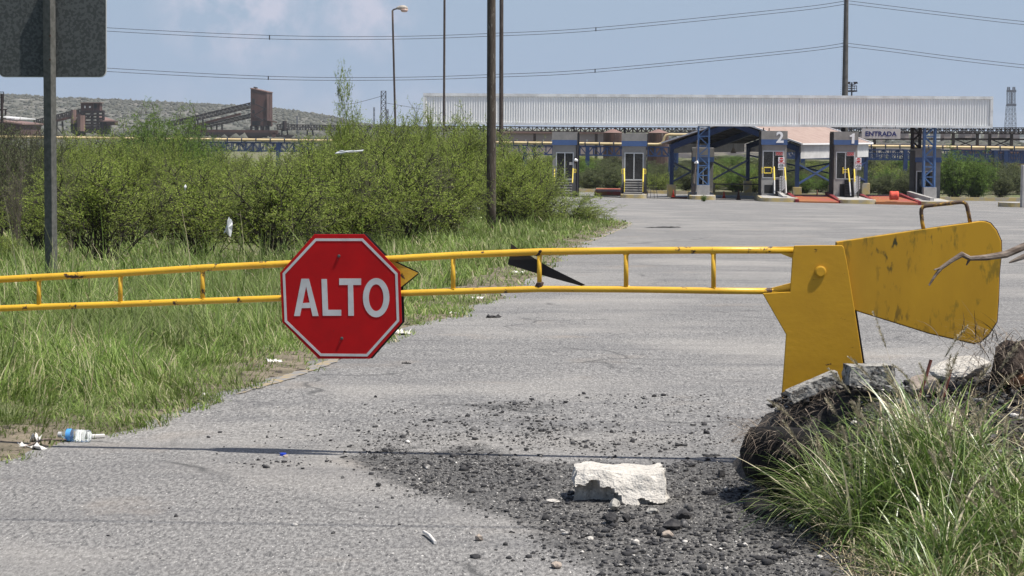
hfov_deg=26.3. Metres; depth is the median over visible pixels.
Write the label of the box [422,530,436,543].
plastic straw
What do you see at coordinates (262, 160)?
shrub
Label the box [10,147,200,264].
shrub
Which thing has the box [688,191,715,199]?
traffic island
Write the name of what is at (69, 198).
shrub
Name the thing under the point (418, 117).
shrub
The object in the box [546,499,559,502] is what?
stone
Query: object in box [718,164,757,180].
shrub
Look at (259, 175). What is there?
shrub
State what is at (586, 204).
shrub
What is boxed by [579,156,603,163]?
shrub
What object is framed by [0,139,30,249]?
shrub
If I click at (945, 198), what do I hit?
kerb
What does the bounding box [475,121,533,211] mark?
shrub
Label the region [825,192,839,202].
steel guide
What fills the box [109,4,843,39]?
power line
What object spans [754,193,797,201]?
traffic island
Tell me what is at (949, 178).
shrub
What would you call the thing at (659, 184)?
shrub
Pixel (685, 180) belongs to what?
shrub
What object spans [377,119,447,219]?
shrub
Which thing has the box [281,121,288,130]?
conveyor mast
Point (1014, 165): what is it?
shrub
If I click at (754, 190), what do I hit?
shrub
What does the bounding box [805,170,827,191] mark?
shrub
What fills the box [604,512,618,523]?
stone
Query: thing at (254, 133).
plant pipes
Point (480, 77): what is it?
power line
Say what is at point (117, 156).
shrub
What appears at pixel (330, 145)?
shrub
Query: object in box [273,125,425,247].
shrub
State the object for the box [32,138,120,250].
shrub
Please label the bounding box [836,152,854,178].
window
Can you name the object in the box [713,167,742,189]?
shrub
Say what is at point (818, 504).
grass clump
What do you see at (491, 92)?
utility pole
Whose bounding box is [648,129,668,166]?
storage tank
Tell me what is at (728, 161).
shrub
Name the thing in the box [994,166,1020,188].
shrub
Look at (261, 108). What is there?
headframe tower
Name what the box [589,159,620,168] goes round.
shrub
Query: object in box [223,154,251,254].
shrub
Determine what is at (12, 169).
shrub
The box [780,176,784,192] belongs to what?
hazard board
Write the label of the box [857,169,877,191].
shrub
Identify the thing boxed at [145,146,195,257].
shrub
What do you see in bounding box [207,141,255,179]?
shrub
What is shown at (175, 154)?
shrub
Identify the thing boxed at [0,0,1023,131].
sky
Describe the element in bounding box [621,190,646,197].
traffic island
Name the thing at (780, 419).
dry roots
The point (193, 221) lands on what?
shrub
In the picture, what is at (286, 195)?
shrub
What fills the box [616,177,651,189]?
shrub
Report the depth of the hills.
1763.37 m
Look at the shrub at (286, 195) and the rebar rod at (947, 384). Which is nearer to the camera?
the rebar rod at (947, 384)
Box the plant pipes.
[189,130,296,137]
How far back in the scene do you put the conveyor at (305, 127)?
897.58 m
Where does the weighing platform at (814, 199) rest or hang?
on the road
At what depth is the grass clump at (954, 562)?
7.93 m
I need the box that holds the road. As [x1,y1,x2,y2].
[0,192,1023,575]
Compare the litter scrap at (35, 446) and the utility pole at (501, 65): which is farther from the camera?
the utility pole at (501, 65)
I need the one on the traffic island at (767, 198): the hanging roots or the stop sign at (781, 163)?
the stop sign at (781, 163)
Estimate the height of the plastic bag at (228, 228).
0.270 m
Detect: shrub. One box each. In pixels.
[0,116,40,210]
[0,118,42,220]
[0,122,68,220]
[0,125,42,232]
[0,129,61,201]
[0,136,29,246]
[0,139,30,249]
[0,168,97,249]
[0,232,38,263]
[8,143,72,240]
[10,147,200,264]
[11,131,62,191]
[15,119,66,168]
[24,128,90,219]
[27,118,111,183]
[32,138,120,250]
[35,126,98,194]
[57,135,119,230]
[57,148,88,253]
[77,135,122,162]
[79,127,128,166]
[86,130,146,222]
[88,111,172,154]
[94,131,183,246]
[96,105,192,224]
[100,127,156,226]
[106,96,174,161]
[114,100,191,153]
[124,155,268,259]
[127,132,196,240]
[144,100,224,176]
[144,121,216,231]
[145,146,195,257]
[160,147,250,210]
[164,117,224,187]
[167,104,240,162]
[176,149,233,245]
[186,149,353,260]
[206,141,257,189]
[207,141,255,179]
[220,171,264,241]
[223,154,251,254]
[228,155,293,198]
[235,151,298,188]
[236,149,279,172]
[252,137,305,171]
[254,163,310,245]
[255,152,298,184]
[256,157,309,209]
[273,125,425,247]
[277,136,347,207]
[289,130,371,215]
[289,153,379,231]
[297,122,343,163]
[297,129,332,164]
[310,105,397,151]
[312,127,378,169]
[321,101,383,161]
[330,61,360,190]
[330,127,396,194]
[341,130,468,244]
[343,128,410,237]
[345,139,386,235]
[352,115,409,142]
[357,118,421,217]
[359,101,420,154]
[372,98,479,199]
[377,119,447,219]
[378,116,452,231]
[393,120,495,238]
[400,107,457,154]
[402,96,449,141]
[407,137,455,233]
[417,127,497,228]
[421,100,507,221]
[424,97,437,151]
[427,115,497,217]
[433,99,486,148]
[468,114,525,209]
[470,157,572,226]
[473,142,546,221]
[473,171,593,223]
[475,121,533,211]
[499,147,573,224]
[500,135,571,198]
[547,189,627,221]
[565,207,621,220]
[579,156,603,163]
[579,158,600,172]
[579,166,602,179]
[579,169,618,188]
[584,162,620,185]
[588,167,621,187]
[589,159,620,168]
[593,156,621,165]
[598,160,621,172]
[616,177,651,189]
[646,161,667,183]
[646,167,669,184]
[646,170,681,189]
[661,161,690,187]
[667,168,690,190]
[690,173,729,191]
[713,164,725,179]
[713,166,722,179]
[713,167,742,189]
[717,154,753,161]
[718,158,751,168]
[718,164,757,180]
[718,167,757,191]
[733,162,756,171]
[733,168,757,192]
[738,158,757,165]
[786,157,794,176]
[786,161,820,181]
[786,168,804,191]
[789,171,821,193]
[805,161,828,171]
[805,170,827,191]
[806,160,824,163]
[806,161,828,170]
[812,173,861,191]
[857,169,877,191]
[860,175,887,193]
[868,160,896,170]
[868,164,896,173]
[869,166,900,188]
[870,172,898,193]
[872,159,908,178]
[886,157,909,169]
[888,169,908,195]
[896,163,909,174]
[940,140,986,196]
[955,145,999,196]
[985,156,1010,174]
[985,169,1019,197]
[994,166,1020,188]
[1003,159,1021,176]
[1010,167,1020,194]
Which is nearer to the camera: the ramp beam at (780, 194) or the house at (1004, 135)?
the ramp beam at (780, 194)
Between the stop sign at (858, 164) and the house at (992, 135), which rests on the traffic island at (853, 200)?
the stop sign at (858, 164)
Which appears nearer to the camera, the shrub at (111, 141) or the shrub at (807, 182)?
the shrub at (111, 141)
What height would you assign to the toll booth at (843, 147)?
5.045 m
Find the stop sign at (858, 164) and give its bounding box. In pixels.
[855,158,861,197]
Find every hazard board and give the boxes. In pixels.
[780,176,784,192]
[855,177,859,197]
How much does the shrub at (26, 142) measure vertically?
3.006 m
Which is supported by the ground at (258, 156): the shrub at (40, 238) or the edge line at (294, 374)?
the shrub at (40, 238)
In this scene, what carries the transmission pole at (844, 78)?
on the ground at (258, 156)
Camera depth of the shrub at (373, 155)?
40.97 m
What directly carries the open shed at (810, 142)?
on the ground at (258, 156)
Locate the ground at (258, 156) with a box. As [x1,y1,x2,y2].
[0,128,1020,424]
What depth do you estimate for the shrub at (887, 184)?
194.75 m
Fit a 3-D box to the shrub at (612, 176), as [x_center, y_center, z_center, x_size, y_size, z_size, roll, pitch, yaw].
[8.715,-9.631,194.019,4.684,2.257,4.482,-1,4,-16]
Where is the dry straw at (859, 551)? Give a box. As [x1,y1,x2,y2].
[780,369,1023,575]
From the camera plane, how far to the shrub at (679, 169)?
205.33 m
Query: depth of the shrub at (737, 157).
338.55 m
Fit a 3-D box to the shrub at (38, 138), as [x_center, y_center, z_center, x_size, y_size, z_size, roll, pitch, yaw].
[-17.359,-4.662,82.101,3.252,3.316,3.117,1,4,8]
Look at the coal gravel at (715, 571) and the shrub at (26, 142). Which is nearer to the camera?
the coal gravel at (715, 571)
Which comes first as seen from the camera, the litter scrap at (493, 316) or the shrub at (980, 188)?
the litter scrap at (493, 316)
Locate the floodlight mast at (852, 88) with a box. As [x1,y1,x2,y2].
[848,82,857,131]
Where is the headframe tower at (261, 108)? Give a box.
[250,87,276,129]
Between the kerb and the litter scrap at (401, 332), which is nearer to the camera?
the litter scrap at (401, 332)
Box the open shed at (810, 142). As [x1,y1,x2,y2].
[661,126,872,196]
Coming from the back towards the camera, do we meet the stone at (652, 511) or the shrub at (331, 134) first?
the shrub at (331, 134)
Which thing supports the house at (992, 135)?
on the ground at (258, 156)
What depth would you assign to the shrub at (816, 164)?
245.77 m
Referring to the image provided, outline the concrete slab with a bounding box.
[785,370,839,403]
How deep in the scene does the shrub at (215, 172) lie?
44.91 m
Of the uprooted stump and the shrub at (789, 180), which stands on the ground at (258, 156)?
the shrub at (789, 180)
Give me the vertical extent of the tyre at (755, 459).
0.341 m
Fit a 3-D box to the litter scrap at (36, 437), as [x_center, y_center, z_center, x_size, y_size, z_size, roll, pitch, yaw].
[-2.392,0.750,10.980,0.062,0.066,0.061,2,4,21]
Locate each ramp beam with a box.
[777,190,786,196]
[907,191,933,200]
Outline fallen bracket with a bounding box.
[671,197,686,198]
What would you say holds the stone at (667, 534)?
on the road
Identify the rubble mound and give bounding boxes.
[732,379,1023,571]
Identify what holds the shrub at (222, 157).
on the ground at (258, 156)
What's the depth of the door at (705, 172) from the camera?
166.78 m
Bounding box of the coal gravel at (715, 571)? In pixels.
[65,392,877,575]
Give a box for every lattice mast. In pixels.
[373,107,374,124]
[380,91,385,127]
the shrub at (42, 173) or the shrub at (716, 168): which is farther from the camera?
the shrub at (716, 168)
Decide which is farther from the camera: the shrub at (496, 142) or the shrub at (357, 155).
the shrub at (496, 142)
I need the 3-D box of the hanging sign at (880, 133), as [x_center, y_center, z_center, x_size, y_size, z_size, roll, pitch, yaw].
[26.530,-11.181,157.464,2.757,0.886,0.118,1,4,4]
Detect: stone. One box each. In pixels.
[475,534,482,540]
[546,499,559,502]
[551,561,561,568]
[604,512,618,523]
[609,498,619,510]
[622,513,629,521]
[646,508,658,513]
[661,530,673,537]
[663,518,681,528]
[676,509,691,518]
[718,469,724,477]
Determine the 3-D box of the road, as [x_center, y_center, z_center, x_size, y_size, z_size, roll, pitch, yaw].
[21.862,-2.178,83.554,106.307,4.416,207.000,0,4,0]
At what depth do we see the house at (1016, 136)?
900.00 m
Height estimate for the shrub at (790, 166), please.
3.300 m
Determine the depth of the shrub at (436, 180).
39.97 m
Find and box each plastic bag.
[224,218,232,236]
[335,150,362,153]
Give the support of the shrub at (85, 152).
on the ground at (258, 156)
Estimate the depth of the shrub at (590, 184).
191.88 m
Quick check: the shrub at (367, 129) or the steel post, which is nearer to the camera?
the shrub at (367, 129)
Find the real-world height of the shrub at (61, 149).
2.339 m
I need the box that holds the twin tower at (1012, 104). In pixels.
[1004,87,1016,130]
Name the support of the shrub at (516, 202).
on the ground at (258, 156)
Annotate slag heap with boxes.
[646,142,1023,158]
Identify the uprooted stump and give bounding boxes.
[909,243,1023,409]
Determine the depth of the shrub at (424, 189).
36.81 m
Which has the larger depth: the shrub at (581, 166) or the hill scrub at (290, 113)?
the hill scrub at (290, 113)
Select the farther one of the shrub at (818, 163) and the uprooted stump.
the shrub at (818, 163)
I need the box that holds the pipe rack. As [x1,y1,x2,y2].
[0,133,1023,172]
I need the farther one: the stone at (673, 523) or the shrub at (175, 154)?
the shrub at (175, 154)
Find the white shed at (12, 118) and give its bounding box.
[0,116,35,121]
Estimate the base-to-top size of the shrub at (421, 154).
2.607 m
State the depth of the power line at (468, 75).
199.09 m
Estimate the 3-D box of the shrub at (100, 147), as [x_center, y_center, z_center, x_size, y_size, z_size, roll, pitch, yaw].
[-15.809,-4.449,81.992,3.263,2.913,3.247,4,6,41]
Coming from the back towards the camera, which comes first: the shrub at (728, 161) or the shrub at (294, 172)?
the shrub at (728, 161)
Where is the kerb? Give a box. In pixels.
[579,189,1019,200]
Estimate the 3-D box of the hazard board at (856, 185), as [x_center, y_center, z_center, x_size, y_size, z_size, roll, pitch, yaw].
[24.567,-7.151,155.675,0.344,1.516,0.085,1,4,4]
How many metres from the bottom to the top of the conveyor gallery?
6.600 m
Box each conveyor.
[33,109,80,135]
[169,102,250,131]
[192,113,250,129]
[277,124,449,136]
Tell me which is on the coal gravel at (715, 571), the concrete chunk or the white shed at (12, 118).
the concrete chunk
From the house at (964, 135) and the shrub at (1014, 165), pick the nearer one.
the shrub at (1014, 165)
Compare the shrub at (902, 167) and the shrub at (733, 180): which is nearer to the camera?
the shrub at (733, 180)
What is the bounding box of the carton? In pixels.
[92,434,104,437]
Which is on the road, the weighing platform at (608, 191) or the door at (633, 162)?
the weighing platform at (608, 191)
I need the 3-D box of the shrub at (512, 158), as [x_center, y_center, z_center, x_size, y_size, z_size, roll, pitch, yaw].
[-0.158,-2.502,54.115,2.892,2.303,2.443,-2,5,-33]
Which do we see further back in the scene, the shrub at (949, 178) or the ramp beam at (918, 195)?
the shrub at (949, 178)
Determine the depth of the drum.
150.41 m
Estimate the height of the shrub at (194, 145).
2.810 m
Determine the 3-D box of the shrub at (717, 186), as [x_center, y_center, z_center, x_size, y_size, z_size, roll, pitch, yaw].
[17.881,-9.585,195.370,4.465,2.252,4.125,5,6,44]
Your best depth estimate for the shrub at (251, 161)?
83.37 m
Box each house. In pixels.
[71,102,117,135]
[900,130,909,140]
[930,131,940,141]
[940,131,950,140]
[958,131,971,137]
[984,131,997,141]
[999,131,1009,140]
[1013,132,1023,142]
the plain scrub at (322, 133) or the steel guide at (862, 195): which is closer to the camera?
the steel guide at (862, 195)
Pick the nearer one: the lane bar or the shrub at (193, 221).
the shrub at (193, 221)
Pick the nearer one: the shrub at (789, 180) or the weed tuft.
the weed tuft
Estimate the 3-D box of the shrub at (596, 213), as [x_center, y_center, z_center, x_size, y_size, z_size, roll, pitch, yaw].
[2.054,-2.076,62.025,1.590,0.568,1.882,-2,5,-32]
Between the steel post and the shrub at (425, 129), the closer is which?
the shrub at (425, 129)
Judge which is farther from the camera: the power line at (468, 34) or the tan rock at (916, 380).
the power line at (468, 34)
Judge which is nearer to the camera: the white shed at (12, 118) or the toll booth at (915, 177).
the toll booth at (915, 177)
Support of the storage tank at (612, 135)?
on the ground at (258, 156)
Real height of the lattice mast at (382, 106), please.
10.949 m
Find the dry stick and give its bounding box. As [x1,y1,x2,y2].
[23,438,66,447]
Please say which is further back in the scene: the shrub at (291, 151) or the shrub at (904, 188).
the shrub at (904, 188)
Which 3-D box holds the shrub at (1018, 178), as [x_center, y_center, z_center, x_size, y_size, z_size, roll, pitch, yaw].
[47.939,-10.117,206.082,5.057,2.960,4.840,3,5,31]
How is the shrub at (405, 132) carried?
on the ground at (258, 156)
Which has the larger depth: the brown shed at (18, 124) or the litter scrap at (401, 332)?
the brown shed at (18, 124)
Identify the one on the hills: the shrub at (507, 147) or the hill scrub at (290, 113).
the hill scrub at (290, 113)
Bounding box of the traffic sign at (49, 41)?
[0,0,106,282]
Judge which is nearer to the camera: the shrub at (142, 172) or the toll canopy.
the shrub at (142, 172)
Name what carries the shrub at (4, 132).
on the ground at (258, 156)
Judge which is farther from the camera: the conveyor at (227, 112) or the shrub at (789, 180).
the conveyor at (227, 112)
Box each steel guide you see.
[786,192,798,201]
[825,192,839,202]
[859,193,873,199]
[899,192,920,204]
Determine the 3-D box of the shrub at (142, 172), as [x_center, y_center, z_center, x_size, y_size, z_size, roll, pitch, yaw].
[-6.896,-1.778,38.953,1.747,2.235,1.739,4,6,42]
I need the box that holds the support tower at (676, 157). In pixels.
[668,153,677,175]
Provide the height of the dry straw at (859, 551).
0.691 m
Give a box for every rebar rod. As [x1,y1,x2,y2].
[918,359,931,396]
[941,370,951,401]
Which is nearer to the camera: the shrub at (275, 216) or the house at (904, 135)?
the shrub at (275, 216)
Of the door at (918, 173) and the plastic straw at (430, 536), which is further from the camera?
the door at (918, 173)
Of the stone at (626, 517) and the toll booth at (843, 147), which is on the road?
the stone at (626, 517)
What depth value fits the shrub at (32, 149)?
68.28 m
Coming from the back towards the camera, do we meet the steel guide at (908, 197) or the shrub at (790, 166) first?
the shrub at (790, 166)
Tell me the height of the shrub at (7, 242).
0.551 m
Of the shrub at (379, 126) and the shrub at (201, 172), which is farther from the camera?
the shrub at (379, 126)
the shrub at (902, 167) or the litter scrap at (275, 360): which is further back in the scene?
the shrub at (902, 167)
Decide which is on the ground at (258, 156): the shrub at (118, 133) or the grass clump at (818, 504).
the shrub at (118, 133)
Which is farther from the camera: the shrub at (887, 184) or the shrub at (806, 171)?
the shrub at (806, 171)
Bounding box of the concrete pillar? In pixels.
[1020,165,1023,207]
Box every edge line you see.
[237,359,337,393]
[578,222,631,246]
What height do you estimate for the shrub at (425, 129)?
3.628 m
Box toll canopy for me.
[423,93,992,198]
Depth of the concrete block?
9.71 m
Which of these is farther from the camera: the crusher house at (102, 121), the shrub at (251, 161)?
the crusher house at (102, 121)
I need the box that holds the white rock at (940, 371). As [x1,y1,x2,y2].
[930,355,990,381]
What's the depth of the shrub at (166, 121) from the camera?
81.85 m
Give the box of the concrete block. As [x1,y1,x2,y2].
[841,363,894,385]
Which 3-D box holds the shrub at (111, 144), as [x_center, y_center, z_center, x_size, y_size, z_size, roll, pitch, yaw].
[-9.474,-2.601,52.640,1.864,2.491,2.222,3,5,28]
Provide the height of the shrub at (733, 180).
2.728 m
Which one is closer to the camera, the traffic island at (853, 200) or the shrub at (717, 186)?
the traffic island at (853, 200)
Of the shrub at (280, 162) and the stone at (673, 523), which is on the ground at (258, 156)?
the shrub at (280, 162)
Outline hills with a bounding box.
[0,96,468,131]
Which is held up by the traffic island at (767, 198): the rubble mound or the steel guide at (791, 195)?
the steel guide at (791, 195)
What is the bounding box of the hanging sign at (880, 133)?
[862,126,900,138]
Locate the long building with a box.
[496,132,602,155]
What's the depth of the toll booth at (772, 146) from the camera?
157.74 m
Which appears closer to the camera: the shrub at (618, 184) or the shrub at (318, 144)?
the shrub at (318, 144)
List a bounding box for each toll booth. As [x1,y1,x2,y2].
[552,132,579,196]
[620,133,647,195]
[691,148,713,191]
[758,131,787,195]
[829,132,858,196]
[909,148,941,197]
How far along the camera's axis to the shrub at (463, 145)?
66.16 m
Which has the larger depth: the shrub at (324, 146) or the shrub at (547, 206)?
the shrub at (547, 206)
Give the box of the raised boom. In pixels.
[691,140,697,194]
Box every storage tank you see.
[603,129,621,161]
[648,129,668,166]
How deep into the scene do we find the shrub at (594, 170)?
204.88 m
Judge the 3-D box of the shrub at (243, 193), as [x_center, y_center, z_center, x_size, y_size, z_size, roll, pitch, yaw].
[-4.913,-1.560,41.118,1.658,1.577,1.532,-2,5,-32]
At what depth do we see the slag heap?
405.11 m
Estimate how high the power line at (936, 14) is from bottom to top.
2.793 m
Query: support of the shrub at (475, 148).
on the ground at (258, 156)
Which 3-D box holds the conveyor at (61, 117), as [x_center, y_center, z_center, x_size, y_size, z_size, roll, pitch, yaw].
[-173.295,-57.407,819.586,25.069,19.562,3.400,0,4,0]
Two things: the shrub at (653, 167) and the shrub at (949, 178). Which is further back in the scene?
the shrub at (653, 167)
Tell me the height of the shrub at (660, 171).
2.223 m
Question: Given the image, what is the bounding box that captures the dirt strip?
[0,221,627,460]
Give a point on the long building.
(583, 136)
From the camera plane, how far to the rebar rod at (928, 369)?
9.60 m
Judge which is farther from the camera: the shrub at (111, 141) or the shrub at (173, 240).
the shrub at (111, 141)
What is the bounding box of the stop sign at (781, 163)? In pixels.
[778,157,784,192]
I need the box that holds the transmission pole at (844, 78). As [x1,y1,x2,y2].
[840,0,848,131]
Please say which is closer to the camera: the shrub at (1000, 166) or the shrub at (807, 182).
the shrub at (807, 182)
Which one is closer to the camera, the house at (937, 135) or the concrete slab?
the concrete slab
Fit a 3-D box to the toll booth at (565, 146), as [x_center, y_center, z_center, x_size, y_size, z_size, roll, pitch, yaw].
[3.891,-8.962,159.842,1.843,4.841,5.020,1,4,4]
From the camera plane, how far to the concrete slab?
9.78 m
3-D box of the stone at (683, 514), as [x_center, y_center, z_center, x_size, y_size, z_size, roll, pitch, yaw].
[0.707,0.931,8.995,0.083,0.044,0.057,-2,5,-32]
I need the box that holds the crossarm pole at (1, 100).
[0,92,6,132]
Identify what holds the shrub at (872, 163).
on the ground at (258, 156)
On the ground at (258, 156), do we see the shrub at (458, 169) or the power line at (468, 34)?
the shrub at (458, 169)
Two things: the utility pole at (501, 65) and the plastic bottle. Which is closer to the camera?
the plastic bottle
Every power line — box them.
[107,1,843,36]
[107,46,842,80]
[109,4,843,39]
[110,43,842,77]
[848,43,1023,64]
[848,46,1021,67]
[851,4,1023,24]
[852,1,1023,21]
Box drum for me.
[889,191,898,199]
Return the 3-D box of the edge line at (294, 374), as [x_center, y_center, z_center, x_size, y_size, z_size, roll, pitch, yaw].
[-1.375,0.549,14.473,0.122,0.029,2.842,1,4,10]
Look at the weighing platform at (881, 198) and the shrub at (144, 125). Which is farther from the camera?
the weighing platform at (881, 198)
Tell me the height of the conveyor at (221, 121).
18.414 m
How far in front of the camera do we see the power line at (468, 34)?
198.82 m
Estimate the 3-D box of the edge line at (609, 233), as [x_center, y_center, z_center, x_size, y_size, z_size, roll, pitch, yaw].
[2.117,-1.505,55.081,3.060,0.792,34.014,0,4,-2]
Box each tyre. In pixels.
[740,426,883,484]
[743,483,831,521]
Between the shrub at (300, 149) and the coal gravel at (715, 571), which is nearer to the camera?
the coal gravel at (715, 571)
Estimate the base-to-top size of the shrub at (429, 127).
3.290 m
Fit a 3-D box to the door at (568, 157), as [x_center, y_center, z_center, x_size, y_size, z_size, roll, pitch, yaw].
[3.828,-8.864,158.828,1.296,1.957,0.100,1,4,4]
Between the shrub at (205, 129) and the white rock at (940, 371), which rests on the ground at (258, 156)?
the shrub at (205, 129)
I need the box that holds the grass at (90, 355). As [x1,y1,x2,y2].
[0,182,630,463]
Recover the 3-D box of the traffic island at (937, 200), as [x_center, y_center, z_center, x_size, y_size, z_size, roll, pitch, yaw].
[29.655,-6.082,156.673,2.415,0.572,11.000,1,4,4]
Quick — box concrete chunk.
[571,461,669,504]
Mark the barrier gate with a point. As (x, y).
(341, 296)
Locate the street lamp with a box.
[392,5,407,134]
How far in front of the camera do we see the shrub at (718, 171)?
206.98 m
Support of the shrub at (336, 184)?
on the ground at (258, 156)
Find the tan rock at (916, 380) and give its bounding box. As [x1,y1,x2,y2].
[909,374,939,398]
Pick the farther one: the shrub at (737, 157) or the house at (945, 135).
the house at (945, 135)
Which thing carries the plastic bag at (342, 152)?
hanging from the shrub at (361, 214)
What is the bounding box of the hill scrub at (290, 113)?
[0,93,452,130]
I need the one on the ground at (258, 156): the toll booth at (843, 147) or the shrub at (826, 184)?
the shrub at (826, 184)
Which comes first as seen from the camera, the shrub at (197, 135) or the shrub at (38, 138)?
the shrub at (197, 135)
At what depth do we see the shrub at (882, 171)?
220.21 m
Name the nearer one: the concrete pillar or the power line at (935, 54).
the concrete pillar
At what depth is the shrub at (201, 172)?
38.25 m
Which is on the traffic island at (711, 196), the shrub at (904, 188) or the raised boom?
the raised boom
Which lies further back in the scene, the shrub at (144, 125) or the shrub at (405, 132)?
the shrub at (144, 125)
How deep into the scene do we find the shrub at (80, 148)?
56.42 m
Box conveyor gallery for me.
[445,125,1023,164]
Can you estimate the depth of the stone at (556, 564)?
7.96 m
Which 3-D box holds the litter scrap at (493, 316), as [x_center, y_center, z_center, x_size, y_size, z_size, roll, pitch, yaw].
[-0.167,0.251,19.626,0.149,0.035,0.078,0,4,-12]
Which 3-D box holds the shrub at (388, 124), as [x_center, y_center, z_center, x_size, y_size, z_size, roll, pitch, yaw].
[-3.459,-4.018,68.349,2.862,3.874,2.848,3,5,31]
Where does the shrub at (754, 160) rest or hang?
on the ground at (258, 156)
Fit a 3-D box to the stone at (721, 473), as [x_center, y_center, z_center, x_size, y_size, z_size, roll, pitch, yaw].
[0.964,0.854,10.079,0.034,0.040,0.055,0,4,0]
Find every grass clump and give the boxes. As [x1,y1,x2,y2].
[720,310,1023,554]
[803,447,1023,575]
[810,340,1023,573]
[952,432,1023,571]
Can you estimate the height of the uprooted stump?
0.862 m
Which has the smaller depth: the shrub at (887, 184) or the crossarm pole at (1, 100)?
the shrub at (887, 184)
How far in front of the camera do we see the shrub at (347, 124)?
42.91 m
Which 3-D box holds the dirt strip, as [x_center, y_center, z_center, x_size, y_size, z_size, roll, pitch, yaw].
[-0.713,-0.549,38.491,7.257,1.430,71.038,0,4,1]
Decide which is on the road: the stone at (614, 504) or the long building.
the stone at (614, 504)
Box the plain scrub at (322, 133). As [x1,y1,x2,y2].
[0,126,1023,151]
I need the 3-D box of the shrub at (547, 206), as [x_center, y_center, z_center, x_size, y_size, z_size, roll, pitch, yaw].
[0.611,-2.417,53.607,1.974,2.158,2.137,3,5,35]
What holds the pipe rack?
on the ground at (258, 156)
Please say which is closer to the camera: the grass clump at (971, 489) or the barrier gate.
the grass clump at (971, 489)
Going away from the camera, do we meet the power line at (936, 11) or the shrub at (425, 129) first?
the shrub at (425, 129)
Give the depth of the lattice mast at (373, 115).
1395.60 m
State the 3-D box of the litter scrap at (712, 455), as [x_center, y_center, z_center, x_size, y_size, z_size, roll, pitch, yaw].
[0.979,0.818,10.727,0.097,0.014,0.061,-1,5,-21]
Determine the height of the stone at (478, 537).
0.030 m
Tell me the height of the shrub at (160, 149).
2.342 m
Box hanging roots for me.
[713,414,837,464]
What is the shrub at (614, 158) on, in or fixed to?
on the ground at (258, 156)
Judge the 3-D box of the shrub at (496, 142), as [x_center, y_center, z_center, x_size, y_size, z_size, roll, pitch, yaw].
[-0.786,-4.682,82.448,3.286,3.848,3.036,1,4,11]
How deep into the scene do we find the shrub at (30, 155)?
54.18 m
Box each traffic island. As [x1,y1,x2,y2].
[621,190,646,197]
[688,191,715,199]
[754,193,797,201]
[838,196,875,203]
[912,197,952,205]
[998,202,1019,206]
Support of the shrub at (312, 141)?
on the ground at (258, 156)
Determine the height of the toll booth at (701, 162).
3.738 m
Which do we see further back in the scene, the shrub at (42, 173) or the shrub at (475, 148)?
the shrub at (475, 148)
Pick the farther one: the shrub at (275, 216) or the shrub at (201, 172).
the shrub at (201, 172)
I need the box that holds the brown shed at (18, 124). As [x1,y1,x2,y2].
[0,120,42,135]
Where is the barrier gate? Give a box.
[0,200,1001,391]
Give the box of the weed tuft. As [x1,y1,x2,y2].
[701,194,708,201]
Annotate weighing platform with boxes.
[595,188,619,194]
[794,195,838,202]
[866,194,917,204]
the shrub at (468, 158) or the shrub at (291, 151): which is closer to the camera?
the shrub at (468, 158)
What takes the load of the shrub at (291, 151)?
on the ground at (258, 156)
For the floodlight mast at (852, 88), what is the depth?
209.11 m
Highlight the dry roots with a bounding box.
[716,384,853,480]
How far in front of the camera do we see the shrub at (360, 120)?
81.87 m
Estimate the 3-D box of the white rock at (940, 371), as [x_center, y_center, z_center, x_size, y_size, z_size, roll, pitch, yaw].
[2.048,0.371,9.991,0.212,0.123,0.234,4,5,40]
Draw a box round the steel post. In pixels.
[443,0,445,136]
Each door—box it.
[556,152,573,178]
[624,153,643,179]
[696,167,709,191]
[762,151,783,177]
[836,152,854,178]
[916,171,932,193]
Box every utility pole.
[487,0,495,229]
[499,0,502,161]
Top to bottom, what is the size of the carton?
0.014 m
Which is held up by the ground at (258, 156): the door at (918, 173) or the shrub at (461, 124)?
the shrub at (461, 124)
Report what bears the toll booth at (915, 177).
on the traffic island at (937, 200)
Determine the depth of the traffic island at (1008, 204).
151.55 m
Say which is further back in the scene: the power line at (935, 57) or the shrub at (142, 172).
the power line at (935, 57)
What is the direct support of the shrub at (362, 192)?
on the ground at (258, 156)
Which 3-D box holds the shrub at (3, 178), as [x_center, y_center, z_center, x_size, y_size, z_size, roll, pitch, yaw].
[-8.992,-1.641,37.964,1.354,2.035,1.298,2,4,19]
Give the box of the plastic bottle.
[57,429,91,441]
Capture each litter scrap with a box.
[17,442,46,449]
[29,432,41,441]
[266,358,282,361]
[395,329,410,334]
[486,314,501,317]
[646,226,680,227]
[702,453,719,456]
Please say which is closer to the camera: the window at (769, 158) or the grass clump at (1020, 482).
the grass clump at (1020, 482)
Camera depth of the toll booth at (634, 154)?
158.36 m
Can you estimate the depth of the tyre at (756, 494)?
9.19 m
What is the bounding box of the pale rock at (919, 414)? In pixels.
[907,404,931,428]
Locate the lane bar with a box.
[714,183,758,184]
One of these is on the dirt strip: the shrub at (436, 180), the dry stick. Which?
the dry stick
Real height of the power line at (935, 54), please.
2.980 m

